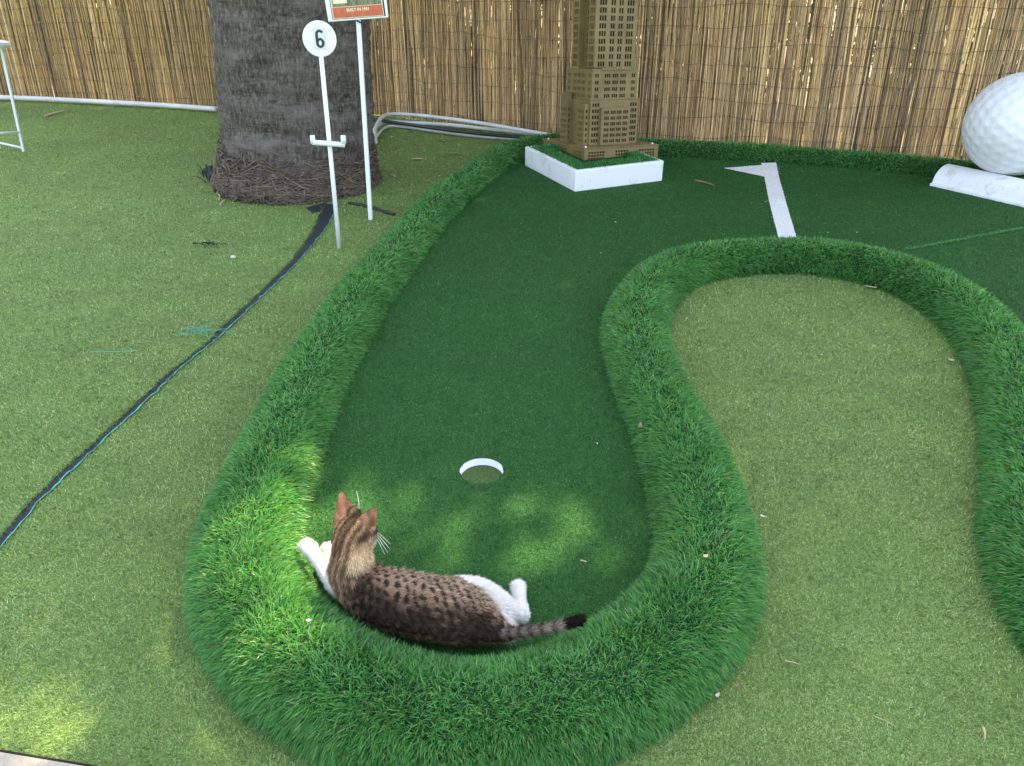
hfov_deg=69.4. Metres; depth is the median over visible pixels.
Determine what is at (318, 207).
weed membrane
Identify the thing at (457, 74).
reed fence
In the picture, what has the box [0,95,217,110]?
plastic pipe
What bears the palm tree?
on the ground
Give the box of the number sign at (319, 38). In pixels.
[302,20,345,248]
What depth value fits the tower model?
4.87 m
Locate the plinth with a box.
[525,143,663,191]
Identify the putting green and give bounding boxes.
[303,156,1023,657]
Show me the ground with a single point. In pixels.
(60, 120)
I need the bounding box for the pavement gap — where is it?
[0,750,96,765]
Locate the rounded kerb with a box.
[930,164,1023,206]
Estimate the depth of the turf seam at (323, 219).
2.62 m
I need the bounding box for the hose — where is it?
[374,118,525,138]
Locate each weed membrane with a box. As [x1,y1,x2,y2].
[192,161,215,181]
[306,202,326,211]
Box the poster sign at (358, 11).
[325,0,387,219]
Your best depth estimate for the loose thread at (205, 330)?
2.93 m
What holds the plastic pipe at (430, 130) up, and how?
on the ground
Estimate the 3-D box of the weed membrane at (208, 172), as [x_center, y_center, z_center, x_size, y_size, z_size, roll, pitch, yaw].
[-2.029,-1.411,4.973,0.244,0.063,0.658,-10,31,-16]
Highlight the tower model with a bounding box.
[542,0,658,159]
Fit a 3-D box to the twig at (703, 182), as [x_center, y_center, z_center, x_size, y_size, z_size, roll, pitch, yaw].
[1.240,-1.288,4.752,0.020,0.014,0.166,-19,35,-29]
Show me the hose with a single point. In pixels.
(450, 129)
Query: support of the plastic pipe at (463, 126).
on the ground
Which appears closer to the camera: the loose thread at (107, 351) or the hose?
the loose thread at (107, 351)
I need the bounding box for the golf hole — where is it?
[460,458,502,482]
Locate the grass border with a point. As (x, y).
(661, 644)
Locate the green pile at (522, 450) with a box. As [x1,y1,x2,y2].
[304,156,1023,656]
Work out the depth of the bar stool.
5.51 m
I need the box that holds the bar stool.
[0,40,24,151]
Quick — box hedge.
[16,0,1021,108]
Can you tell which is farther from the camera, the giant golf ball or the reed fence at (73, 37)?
the reed fence at (73, 37)
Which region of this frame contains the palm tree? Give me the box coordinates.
[206,0,382,205]
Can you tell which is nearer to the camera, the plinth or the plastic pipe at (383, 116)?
the plinth
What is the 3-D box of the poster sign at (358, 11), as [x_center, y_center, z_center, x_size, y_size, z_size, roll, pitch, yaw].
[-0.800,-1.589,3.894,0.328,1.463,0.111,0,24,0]
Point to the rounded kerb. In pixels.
(987, 185)
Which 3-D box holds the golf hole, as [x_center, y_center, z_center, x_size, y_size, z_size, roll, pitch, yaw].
[-0.086,0.262,2.117,0.129,0.024,0.129,0,30,0]
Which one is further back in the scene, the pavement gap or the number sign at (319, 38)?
the number sign at (319, 38)
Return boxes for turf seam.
[0,203,337,546]
[904,226,1023,249]
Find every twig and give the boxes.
[44,110,68,116]
[694,179,713,184]
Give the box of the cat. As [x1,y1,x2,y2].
[296,491,588,647]
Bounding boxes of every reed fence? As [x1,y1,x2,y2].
[0,0,217,106]
[369,0,1023,159]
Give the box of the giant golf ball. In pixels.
[961,72,1023,174]
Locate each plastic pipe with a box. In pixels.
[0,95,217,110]
[373,112,550,143]
[373,120,534,135]
[377,125,514,139]
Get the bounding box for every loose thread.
[91,350,134,351]
[177,322,226,336]
[192,240,225,247]
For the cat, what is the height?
0.265 m
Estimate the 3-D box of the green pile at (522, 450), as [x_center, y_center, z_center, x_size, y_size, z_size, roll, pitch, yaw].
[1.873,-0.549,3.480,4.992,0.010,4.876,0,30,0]
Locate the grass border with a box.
[179,132,1023,765]
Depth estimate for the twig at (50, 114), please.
6.98 m
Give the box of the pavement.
[0,752,80,765]
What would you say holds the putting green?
on the ground
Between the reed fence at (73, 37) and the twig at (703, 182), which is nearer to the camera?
the twig at (703, 182)
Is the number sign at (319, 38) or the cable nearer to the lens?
the number sign at (319, 38)
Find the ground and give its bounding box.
[0,100,1023,765]
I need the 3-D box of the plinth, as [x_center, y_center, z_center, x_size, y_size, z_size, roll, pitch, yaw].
[0.531,-1.487,4.949,0.658,0.164,0.750,-13,32,-21]
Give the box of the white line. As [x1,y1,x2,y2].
[726,162,795,237]
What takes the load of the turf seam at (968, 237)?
on the putting green
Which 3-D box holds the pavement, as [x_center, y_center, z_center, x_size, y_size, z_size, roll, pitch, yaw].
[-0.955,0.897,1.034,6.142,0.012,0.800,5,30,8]
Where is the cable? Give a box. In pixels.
[348,201,394,215]
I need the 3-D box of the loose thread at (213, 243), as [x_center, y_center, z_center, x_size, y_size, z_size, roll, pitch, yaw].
[-1.561,-0.719,3.815,0.171,0.013,0.088,14,33,22]
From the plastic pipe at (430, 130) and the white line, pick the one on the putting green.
the white line
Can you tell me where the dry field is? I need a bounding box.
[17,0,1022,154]

